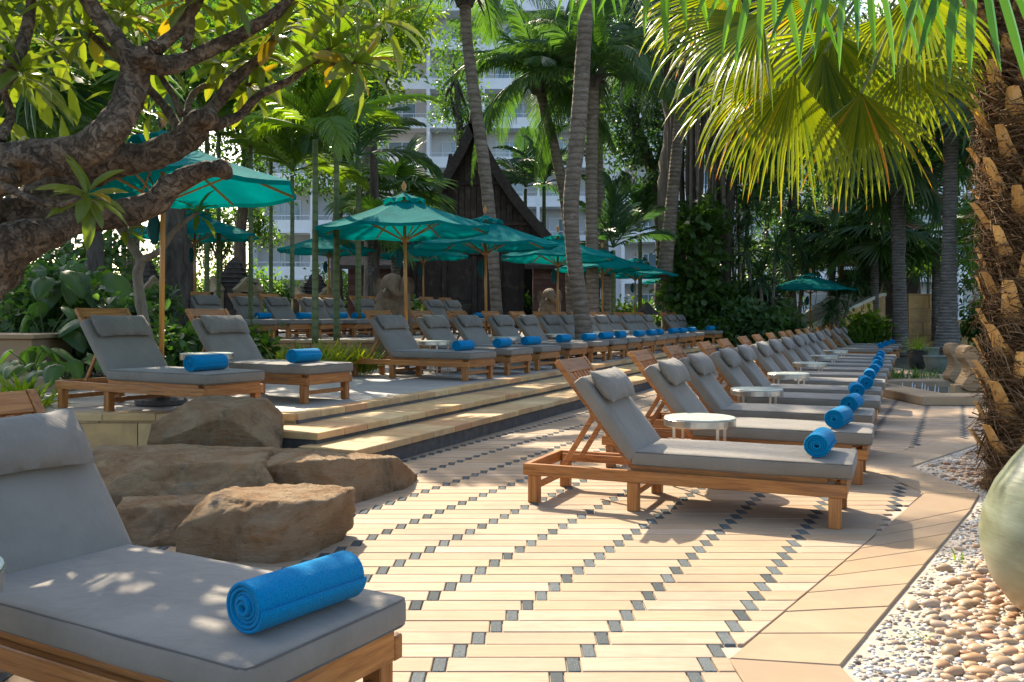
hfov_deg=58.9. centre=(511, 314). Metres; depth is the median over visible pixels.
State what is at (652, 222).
window
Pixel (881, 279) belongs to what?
yucca
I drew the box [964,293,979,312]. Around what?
window
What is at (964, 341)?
block wall
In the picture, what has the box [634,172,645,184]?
window
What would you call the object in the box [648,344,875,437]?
sun lounger
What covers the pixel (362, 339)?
terrace
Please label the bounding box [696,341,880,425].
sun lounger
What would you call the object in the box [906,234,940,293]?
yucca
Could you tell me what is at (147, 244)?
sky
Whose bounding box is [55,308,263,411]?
sun lounger
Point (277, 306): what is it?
sun lounger
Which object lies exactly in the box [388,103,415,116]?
window
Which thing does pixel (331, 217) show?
window
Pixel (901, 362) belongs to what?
ground
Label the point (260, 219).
broadleaf tree
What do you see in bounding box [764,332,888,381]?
sun lounger
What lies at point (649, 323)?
sun lounger
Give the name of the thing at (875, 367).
towel roll
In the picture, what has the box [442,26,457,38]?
window
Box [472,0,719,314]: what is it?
coconut palm
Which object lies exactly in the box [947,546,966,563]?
grass tuft
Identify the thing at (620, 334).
towel roll
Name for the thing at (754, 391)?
side table
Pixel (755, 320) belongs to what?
shrub
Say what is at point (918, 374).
weeds
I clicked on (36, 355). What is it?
elephant ear plant
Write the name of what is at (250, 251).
areca palm
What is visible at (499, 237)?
parasol
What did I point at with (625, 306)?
shrub
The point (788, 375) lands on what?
side table
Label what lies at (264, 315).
towel roll
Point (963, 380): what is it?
carved scroll stone
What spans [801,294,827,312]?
window
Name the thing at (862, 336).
cycad
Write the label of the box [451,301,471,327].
window
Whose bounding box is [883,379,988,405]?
water feature
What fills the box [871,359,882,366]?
towel roll
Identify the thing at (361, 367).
striped plants
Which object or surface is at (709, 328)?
towel roll
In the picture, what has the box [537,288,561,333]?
elephant statue
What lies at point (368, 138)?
areca palm
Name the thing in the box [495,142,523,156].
window
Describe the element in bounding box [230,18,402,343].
areca palm
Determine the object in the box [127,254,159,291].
stone shrine
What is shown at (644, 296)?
window
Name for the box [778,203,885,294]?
fan palm
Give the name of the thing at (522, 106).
window
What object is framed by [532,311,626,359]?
sun lounger
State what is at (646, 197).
areca palm
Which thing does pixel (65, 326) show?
elephant ear plant
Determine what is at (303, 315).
towel roll
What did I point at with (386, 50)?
areca palm
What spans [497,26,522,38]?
window
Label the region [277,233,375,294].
parasol
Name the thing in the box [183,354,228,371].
towel roll
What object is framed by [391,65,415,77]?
window
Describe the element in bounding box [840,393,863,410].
towel roll
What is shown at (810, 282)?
parasol
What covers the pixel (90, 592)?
sun lounger
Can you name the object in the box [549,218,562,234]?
window
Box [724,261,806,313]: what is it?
shrub
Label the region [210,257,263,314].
stone shrine
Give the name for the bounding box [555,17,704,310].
broadleaf tree
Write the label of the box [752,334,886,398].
sun lounger
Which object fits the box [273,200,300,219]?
window
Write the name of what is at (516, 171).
areca palm
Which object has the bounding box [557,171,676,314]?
areca palm
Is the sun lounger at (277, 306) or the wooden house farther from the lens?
the wooden house
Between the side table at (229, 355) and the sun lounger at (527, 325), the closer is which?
the side table at (229, 355)
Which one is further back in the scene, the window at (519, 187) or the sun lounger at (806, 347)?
the window at (519, 187)
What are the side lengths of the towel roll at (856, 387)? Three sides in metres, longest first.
0.417 x 0.157 x 0.141 m
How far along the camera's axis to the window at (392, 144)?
75.65 m
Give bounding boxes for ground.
[893,350,990,373]
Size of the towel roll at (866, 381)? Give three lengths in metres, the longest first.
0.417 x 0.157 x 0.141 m
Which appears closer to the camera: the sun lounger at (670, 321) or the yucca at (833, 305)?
the sun lounger at (670, 321)
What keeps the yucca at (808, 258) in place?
on the ground
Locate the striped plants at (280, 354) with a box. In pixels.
[258,341,336,360]
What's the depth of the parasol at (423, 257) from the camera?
26.33 m
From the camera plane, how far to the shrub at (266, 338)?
13.21 m
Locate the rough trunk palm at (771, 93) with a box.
[635,0,1023,492]
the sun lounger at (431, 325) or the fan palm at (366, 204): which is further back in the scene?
the fan palm at (366, 204)
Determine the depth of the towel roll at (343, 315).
20.41 m
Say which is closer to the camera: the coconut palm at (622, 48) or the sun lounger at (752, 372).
the sun lounger at (752, 372)
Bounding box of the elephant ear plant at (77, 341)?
[19,301,86,353]
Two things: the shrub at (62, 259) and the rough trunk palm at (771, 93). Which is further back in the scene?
the shrub at (62, 259)
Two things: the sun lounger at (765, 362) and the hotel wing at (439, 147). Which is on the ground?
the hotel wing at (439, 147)
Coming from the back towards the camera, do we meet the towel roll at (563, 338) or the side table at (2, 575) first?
the towel roll at (563, 338)
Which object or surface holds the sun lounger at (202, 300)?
on the terrace at (362, 339)
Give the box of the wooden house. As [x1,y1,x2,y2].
[361,113,600,327]
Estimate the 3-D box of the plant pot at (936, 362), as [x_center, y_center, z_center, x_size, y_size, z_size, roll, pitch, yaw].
[9.377,1.090,20.000,0.583,0.360,0.583,0,0,0]
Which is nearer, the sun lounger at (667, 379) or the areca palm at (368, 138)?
the sun lounger at (667, 379)
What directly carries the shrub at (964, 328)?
on the ground
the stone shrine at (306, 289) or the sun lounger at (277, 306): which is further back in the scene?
the stone shrine at (306, 289)
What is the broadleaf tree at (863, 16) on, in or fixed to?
on the ground
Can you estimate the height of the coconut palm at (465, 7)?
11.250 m
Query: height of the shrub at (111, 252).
2.974 m
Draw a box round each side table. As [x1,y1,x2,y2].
[0,556,5,592]
[179,352,233,398]
[416,340,450,374]
[489,336,518,364]
[545,334,562,358]
[612,330,631,350]
[664,413,735,489]
[730,386,783,403]
[767,372,809,383]
[792,362,826,371]
[810,355,838,362]
[822,350,847,355]
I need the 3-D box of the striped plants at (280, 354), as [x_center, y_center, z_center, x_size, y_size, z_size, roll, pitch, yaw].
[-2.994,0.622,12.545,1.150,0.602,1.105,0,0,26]
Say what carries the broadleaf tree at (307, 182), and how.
on the terrace at (129, 422)
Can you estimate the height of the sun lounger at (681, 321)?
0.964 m
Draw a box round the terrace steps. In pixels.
[282,347,735,459]
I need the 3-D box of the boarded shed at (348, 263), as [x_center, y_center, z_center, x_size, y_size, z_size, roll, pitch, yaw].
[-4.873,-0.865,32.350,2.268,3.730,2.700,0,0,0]
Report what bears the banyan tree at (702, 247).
on the ground
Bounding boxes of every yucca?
[719,200,769,281]
[725,132,787,282]
[727,224,803,308]
[764,206,829,333]
[811,262,872,338]
[836,259,891,298]
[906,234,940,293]
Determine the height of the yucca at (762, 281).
4.437 m
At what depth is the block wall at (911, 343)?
30.96 m
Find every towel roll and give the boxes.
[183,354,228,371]
[226,551,366,633]
[254,312,271,318]
[286,348,321,362]
[295,312,311,318]
[332,312,347,318]
[351,312,365,318]
[452,340,474,350]
[473,313,483,317]
[492,338,511,347]
[520,336,541,344]
[555,334,571,342]
[581,333,596,340]
[598,332,613,338]
[614,331,626,337]
[633,330,644,336]
[646,329,656,335]
[656,329,663,334]
[668,328,679,333]
[678,328,687,332]
[687,327,696,331]
[706,326,714,330]
[804,427,836,457]
[824,405,853,428]
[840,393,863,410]
[848,382,864,395]
[857,375,873,388]
[863,368,875,379]
[869,363,880,373]
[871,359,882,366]
[872,355,883,361]
[877,342,883,347]
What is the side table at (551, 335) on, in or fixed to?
on the terrace at (129, 422)
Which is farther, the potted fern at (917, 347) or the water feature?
the potted fern at (917, 347)
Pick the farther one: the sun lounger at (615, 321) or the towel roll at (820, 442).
the sun lounger at (615, 321)
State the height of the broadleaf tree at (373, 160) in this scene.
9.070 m
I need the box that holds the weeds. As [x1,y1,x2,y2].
[888,365,943,378]
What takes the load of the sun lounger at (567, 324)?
on the terrace at (129, 422)
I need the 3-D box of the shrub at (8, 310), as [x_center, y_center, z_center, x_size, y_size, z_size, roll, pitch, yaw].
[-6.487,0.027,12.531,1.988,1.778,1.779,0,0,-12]
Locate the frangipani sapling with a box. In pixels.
[104,189,227,339]
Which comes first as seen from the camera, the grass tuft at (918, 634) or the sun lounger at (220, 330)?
the grass tuft at (918, 634)
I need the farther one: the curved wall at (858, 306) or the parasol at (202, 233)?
the curved wall at (858, 306)
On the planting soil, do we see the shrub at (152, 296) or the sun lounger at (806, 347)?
the shrub at (152, 296)
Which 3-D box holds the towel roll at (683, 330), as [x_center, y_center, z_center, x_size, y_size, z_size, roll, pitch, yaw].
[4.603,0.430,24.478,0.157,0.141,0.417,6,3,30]
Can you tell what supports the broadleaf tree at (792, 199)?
on the ground
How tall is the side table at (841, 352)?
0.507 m
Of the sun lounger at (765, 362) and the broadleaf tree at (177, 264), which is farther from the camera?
the broadleaf tree at (177, 264)
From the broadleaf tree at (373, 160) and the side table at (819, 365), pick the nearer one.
the side table at (819, 365)
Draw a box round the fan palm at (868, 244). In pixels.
[811,204,940,317]
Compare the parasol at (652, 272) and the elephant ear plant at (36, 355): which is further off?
the parasol at (652, 272)
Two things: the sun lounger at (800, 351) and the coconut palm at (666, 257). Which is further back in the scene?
the coconut palm at (666, 257)
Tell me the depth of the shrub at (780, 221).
39.75 m
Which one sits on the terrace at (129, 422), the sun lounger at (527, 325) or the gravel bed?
the sun lounger at (527, 325)
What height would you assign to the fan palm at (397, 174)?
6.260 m
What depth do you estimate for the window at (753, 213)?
70.91 m
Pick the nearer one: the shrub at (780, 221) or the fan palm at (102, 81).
the fan palm at (102, 81)
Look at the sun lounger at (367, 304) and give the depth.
22.21 m
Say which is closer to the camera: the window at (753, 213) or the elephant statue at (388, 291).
the elephant statue at (388, 291)
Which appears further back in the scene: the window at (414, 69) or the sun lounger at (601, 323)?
the window at (414, 69)
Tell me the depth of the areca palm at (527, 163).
37.80 m
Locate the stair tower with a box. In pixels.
[599,81,619,308]
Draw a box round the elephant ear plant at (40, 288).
[16,266,104,319]
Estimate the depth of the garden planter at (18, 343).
10.96 m
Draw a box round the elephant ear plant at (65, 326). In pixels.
[55,301,158,337]
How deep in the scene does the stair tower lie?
72.00 m
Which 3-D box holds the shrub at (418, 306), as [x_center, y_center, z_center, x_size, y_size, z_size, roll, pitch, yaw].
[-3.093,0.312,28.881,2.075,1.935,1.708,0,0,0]
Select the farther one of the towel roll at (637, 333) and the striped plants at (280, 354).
the towel roll at (637, 333)
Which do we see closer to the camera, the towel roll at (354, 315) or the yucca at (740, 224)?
the towel roll at (354, 315)
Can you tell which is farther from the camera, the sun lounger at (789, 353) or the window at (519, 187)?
the window at (519, 187)
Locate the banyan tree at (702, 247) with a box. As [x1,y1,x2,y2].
[607,7,835,331]
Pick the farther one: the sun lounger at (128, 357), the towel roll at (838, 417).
the sun lounger at (128, 357)
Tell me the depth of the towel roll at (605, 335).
18.27 m
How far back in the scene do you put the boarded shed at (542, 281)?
31.53 m
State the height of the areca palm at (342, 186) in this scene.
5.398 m
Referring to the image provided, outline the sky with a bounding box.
[3,0,875,287]
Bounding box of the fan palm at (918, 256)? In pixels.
[879,205,983,340]
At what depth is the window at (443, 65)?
75.63 m
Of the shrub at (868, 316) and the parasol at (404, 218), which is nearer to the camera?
the parasol at (404, 218)
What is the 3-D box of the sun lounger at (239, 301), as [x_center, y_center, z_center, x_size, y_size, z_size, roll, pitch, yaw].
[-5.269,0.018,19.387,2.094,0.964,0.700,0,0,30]
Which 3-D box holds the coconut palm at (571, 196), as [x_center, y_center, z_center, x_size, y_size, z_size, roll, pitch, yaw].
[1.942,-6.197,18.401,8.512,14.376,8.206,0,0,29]
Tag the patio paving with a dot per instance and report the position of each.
(478, 560)
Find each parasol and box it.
[89,118,296,405]
[131,210,258,291]
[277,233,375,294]
[315,182,489,374]
[380,240,468,310]
[413,206,558,334]
[501,226,615,311]
[555,243,650,311]
[599,252,677,314]
[642,278,659,283]
[768,268,856,331]
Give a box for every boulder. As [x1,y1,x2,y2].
[91,443,277,507]
[116,494,207,546]
[147,395,283,448]
[174,483,355,563]
[265,448,416,502]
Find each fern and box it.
[0,370,69,407]
[901,334,938,353]
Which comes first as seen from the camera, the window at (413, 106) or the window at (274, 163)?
the window at (274, 163)
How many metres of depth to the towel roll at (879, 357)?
15.71 m
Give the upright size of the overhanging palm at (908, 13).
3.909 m
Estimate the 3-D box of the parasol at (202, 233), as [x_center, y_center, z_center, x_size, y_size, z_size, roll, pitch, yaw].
[-6.745,-0.965,19.291,2.550,2.930,2.550,0,0,-11]
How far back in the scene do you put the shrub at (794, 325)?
29.54 m
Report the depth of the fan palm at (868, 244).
32.40 m
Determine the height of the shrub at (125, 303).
1.361 m
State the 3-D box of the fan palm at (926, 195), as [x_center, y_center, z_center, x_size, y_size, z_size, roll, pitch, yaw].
[12.066,-2.774,28.465,5.674,8.167,5.521,0,0,0]
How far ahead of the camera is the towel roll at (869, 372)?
11.88 m
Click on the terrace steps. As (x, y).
(400, 432)
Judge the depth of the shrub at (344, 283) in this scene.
39.46 m
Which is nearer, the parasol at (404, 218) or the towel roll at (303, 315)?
the parasol at (404, 218)
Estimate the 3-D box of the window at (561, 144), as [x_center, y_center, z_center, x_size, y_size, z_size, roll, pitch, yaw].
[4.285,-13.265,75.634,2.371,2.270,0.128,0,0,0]
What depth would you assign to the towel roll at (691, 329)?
25.45 m
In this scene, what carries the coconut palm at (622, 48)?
on the terrace at (362, 339)
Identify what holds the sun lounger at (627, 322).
on the terrace at (129, 422)
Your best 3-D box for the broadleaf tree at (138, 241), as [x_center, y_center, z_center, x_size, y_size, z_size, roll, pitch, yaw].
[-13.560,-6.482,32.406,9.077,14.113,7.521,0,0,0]
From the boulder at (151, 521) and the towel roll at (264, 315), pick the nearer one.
the boulder at (151, 521)
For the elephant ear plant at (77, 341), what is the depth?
11.76 m
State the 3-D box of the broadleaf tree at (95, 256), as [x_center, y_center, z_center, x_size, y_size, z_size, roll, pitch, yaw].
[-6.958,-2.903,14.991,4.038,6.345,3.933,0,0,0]
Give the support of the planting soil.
on the terrace at (129, 422)
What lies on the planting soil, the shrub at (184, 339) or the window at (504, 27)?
the shrub at (184, 339)
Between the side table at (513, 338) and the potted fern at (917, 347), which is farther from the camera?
the potted fern at (917, 347)
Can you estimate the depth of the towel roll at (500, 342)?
13.54 m
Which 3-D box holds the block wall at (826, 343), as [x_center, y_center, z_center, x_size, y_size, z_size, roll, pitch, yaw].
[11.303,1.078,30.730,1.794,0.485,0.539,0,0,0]
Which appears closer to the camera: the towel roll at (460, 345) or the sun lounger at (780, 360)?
the towel roll at (460, 345)
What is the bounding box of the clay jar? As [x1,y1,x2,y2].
[978,445,1023,611]
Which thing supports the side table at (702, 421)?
on the patio paving
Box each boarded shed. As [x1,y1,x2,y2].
[340,241,403,318]
[525,263,565,314]
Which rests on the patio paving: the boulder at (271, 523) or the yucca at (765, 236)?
the boulder at (271, 523)
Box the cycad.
[833,321,890,347]
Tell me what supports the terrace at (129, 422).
on the ground
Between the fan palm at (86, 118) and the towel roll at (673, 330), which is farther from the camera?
the towel roll at (673, 330)
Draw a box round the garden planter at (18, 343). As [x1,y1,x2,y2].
[0,332,71,375]
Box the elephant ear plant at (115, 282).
[38,265,155,315]
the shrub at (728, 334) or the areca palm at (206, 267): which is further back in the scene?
the shrub at (728, 334)
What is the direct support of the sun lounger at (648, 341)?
on the terrace at (129, 422)
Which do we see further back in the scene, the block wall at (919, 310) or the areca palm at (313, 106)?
the block wall at (919, 310)
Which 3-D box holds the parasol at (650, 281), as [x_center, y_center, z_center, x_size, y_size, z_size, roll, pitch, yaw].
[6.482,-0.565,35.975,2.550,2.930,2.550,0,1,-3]
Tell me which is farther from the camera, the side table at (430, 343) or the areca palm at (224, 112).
the areca palm at (224, 112)
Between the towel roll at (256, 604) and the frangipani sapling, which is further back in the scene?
the frangipani sapling
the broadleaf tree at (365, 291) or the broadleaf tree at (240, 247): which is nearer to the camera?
the broadleaf tree at (365, 291)
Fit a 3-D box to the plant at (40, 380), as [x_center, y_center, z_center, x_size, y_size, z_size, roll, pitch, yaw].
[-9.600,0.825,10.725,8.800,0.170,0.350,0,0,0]
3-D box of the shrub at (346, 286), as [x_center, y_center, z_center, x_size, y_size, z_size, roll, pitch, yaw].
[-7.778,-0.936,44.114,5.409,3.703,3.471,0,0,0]
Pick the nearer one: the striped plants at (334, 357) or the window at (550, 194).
the striped plants at (334, 357)
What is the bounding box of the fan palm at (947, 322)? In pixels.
[860,32,986,348]
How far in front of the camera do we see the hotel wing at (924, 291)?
67.05 m
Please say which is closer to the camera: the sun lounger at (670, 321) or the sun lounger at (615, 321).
the sun lounger at (615, 321)
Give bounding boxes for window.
[269,155,300,172]
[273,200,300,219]
[273,246,300,266]
[330,201,352,219]
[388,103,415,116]
[388,142,415,156]
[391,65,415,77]
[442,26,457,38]
[442,65,465,77]
[442,142,455,156]
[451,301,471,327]
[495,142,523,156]
[496,67,521,77]
[496,103,523,116]
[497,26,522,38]
[512,184,523,195]
[549,180,558,195]
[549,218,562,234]
[559,142,567,150]
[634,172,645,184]
[634,218,654,229]
[634,253,655,266]
[636,294,653,305]
[744,213,773,229]
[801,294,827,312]
[911,207,931,223]
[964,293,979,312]
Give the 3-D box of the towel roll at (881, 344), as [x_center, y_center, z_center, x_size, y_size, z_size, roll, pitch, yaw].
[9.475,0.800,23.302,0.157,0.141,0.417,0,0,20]
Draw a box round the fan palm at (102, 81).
[0,0,203,140]
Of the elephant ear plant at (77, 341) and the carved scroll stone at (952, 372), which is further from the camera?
the carved scroll stone at (952, 372)
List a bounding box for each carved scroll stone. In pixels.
[942,342,960,381]
[954,345,991,390]
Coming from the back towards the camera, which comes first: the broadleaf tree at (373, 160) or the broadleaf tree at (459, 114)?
the broadleaf tree at (459, 114)
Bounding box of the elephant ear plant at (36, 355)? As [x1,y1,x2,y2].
[0,345,72,379]
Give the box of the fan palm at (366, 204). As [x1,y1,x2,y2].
[322,191,419,328]
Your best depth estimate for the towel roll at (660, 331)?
22.34 m
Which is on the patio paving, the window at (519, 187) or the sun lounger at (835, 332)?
the sun lounger at (835, 332)
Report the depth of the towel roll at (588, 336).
17.14 m
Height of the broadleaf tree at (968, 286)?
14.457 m
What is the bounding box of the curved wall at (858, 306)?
[796,293,885,338]
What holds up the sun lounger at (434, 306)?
on the terrace at (362, 339)
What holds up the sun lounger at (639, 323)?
on the terrace at (129, 422)
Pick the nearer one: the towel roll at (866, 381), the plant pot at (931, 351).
the towel roll at (866, 381)
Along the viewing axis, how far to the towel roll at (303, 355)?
9.35 m
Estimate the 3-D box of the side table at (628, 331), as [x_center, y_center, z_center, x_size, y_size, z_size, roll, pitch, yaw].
[2.706,0.646,22.521,0.531,0.507,0.531,0,0,8]
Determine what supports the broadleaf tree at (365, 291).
on the terrace at (362, 339)
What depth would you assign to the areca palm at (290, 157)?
19.93 m
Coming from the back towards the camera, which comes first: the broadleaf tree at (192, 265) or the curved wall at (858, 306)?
the curved wall at (858, 306)
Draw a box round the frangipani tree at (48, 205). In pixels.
[0,0,427,300]
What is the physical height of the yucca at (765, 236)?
9.950 m
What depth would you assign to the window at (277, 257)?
63.74 m
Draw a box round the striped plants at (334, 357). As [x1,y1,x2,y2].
[284,338,369,362]
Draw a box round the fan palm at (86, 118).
[0,16,180,195]
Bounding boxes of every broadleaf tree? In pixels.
[34,0,214,318]
[127,23,239,274]
[136,0,285,328]
[143,0,265,308]
[144,206,289,273]
[200,0,330,270]
[248,0,390,300]
[306,0,449,295]
[348,5,447,298]
[425,6,501,148]
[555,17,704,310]
[725,0,881,314]
[814,0,964,207]
[906,2,981,310]
[940,3,982,271]
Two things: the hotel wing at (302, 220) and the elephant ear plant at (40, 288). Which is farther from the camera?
the hotel wing at (302, 220)
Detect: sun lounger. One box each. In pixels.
[0,389,405,681]
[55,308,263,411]
[185,309,352,403]
[189,291,276,337]
[228,293,311,338]
[253,293,342,337]
[290,294,373,336]
[318,295,374,335]
[342,295,423,334]
[349,310,495,380]
[362,296,412,333]
[398,310,532,374]
[412,296,490,333]
[438,297,462,332]
[446,311,560,370]
[481,311,587,358]
[508,311,608,361]
[523,356,857,529]
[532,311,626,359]
[552,311,641,356]
[569,312,654,353]
[590,312,666,352]
[598,312,676,345]
[602,349,874,484]
[613,312,688,348]
[623,312,695,346]
[635,312,704,346]
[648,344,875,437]
[659,312,722,343]
[669,312,724,331]
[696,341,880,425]
[699,338,882,401]
[723,336,885,411]
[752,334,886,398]
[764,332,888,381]
[778,331,891,379]
[785,330,890,363]
[795,329,893,366]
[803,328,895,372]
[815,326,892,354]
[825,325,898,360]
[829,325,901,357]
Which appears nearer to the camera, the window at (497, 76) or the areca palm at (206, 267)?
the areca palm at (206, 267)
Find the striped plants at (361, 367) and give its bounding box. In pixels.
[330,340,385,375]
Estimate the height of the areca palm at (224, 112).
6.232 m
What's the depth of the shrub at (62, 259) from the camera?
13.48 m
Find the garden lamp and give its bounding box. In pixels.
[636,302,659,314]
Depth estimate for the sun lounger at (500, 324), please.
16.61 m
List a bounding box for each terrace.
[40,341,733,446]
[164,328,563,359]
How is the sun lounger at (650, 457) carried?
on the patio paving
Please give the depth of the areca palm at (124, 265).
22.55 m
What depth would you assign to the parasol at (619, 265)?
25.30 m
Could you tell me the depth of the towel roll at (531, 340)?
14.71 m
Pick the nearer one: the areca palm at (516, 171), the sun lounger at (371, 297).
the sun lounger at (371, 297)
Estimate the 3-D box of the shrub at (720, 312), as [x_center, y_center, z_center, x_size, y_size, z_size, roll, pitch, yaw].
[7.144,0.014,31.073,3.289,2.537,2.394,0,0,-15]
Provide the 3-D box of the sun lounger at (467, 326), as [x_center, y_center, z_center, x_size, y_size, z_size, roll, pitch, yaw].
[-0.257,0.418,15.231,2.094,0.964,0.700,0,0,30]
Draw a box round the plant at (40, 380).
[0,376,72,391]
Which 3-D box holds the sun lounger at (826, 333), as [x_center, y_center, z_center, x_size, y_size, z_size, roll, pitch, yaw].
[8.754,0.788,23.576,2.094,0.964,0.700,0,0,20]
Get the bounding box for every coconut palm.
[317,0,564,335]
[443,0,658,314]
[463,0,730,314]
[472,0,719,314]
[539,0,809,277]
[563,0,634,358]
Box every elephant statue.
[373,273,414,356]
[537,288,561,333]
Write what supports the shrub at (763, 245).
on the ground
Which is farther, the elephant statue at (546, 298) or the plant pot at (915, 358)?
the elephant statue at (546, 298)
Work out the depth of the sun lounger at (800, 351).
16.11 m
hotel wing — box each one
[253,0,386,311]
[387,0,586,283]
[619,34,869,313]
[861,0,981,319]
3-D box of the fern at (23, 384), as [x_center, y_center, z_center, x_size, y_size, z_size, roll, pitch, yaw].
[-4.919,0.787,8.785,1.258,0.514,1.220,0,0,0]
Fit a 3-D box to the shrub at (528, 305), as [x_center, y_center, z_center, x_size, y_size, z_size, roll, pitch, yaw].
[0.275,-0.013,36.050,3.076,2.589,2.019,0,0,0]
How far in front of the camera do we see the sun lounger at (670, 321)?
28.36 m
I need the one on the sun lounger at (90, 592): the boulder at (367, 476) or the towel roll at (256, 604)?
the towel roll at (256, 604)
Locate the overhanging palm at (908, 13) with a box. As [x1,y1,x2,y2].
[518,0,1023,80]
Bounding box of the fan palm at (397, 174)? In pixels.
[323,133,458,276]
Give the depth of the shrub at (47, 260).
16.93 m
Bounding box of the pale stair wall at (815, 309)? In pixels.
[800,293,861,329]
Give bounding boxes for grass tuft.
[899,629,934,646]
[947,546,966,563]
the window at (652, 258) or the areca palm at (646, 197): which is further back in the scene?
the window at (652, 258)
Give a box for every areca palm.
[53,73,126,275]
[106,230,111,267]
[149,22,309,297]
[192,11,302,318]
[204,0,266,292]
[213,114,346,293]
[227,106,370,297]
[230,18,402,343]
[244,0,447,340]
[296,69,443,318]
[492,125,585,227]
[495,126,566,204]
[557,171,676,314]
[581,169,693,309]
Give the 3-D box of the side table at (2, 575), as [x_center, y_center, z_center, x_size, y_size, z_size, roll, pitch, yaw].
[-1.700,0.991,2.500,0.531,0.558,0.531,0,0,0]
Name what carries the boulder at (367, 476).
on the patio paving
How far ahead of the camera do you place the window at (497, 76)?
75.65 m
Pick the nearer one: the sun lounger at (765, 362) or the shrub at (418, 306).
the sun lounger at (765, 362)
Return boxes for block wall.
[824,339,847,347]
[907,294,942,349]
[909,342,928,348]
[958,320,985,350]
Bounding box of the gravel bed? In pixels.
[846,446,1023,681]
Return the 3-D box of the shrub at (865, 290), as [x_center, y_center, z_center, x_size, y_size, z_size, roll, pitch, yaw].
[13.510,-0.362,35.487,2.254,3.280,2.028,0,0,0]
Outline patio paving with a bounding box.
[0,360,1023,681]
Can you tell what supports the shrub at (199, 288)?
on the ground
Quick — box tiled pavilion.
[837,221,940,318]
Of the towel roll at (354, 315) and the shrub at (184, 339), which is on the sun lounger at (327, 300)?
the towel roll at (354, 315)
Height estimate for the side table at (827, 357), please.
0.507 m
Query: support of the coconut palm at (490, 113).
on the terrace at (362, 339)
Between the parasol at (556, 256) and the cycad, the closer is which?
the parasol at (556, 256)
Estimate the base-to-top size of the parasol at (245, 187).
2.930 m
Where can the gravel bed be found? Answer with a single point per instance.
(979, 666)
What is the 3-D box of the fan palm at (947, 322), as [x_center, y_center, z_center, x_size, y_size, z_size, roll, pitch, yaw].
[12.342,-3.527,25.573,5.398,9.027,5.303,0,0,0]
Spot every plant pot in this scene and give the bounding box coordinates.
[906,349,928,369]
[922,347,939,354]
[923,355,947,371]
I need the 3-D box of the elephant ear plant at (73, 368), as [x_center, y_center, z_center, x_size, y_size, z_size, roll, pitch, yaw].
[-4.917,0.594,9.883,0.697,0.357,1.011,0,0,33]
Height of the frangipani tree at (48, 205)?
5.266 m
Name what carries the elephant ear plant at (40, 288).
on the planting soil
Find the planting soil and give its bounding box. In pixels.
[86,359,275,377]
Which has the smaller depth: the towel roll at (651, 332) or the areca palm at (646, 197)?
the towel roll at (651, 332)
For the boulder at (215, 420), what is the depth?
7.10 m
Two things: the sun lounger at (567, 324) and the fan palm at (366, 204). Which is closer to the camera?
the sun lounger at (567, 324)
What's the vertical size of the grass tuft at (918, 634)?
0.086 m
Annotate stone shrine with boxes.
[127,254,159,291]
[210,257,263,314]
[290,273,341,329]
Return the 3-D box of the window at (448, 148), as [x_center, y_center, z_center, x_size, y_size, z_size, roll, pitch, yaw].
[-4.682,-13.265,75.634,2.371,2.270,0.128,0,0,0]
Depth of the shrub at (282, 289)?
45.83 m
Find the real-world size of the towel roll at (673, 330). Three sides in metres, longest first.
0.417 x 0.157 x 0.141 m
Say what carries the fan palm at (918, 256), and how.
on the ground
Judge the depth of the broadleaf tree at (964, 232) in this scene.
25.63 m
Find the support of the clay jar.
on the gravel bed
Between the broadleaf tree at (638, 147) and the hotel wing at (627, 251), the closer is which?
the broadleaf tree at (638, 147)
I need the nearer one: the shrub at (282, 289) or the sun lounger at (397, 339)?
the sun lounger at (397, 339)
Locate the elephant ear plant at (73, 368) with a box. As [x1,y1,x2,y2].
[17,352,102,387]
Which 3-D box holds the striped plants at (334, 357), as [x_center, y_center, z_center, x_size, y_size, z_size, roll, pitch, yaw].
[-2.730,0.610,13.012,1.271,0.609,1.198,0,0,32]
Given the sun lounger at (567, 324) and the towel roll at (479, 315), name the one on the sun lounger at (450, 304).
the towel roll at (479, 315)
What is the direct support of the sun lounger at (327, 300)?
on the terrace at (362, 339)
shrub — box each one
[0,252,106,329]
[0,253,114,362]
[24,248,73,270]
[27,221,159,286]
[71,286,176,378]
[105,274,186,330]
[150,308,205,366]
[196,253,277,291]
[248,316,289,358]
[253,258,305,318]
[301,261,348,310]
[304,270,348,310]
[410,294,426,328]
[524,285,532,314]
[600,294,660,327]
[675,279,759,325]
[686,315,751,346]
[704,290,790,346]
[720,223,827,308]
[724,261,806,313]
[750,192,836,311]
[760,300,817,340]
[834,267,887,302]
[839,303,899,343]
[958,285,986,349]
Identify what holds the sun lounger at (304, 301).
on the terrace at (362, 339)
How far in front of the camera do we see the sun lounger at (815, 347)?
18.56 m
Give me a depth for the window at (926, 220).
67.40 m
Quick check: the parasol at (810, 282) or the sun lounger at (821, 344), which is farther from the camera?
the parasol at (810, 282)
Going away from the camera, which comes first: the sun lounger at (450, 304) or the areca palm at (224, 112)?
the areca palm at (224, 112)
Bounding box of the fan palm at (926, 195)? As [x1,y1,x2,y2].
[820,102,980,355]
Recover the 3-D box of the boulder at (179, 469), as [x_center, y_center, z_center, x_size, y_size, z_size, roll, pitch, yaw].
[-2.201,1.199,6.119,1.558,0.526,1.048,2,0,-8]

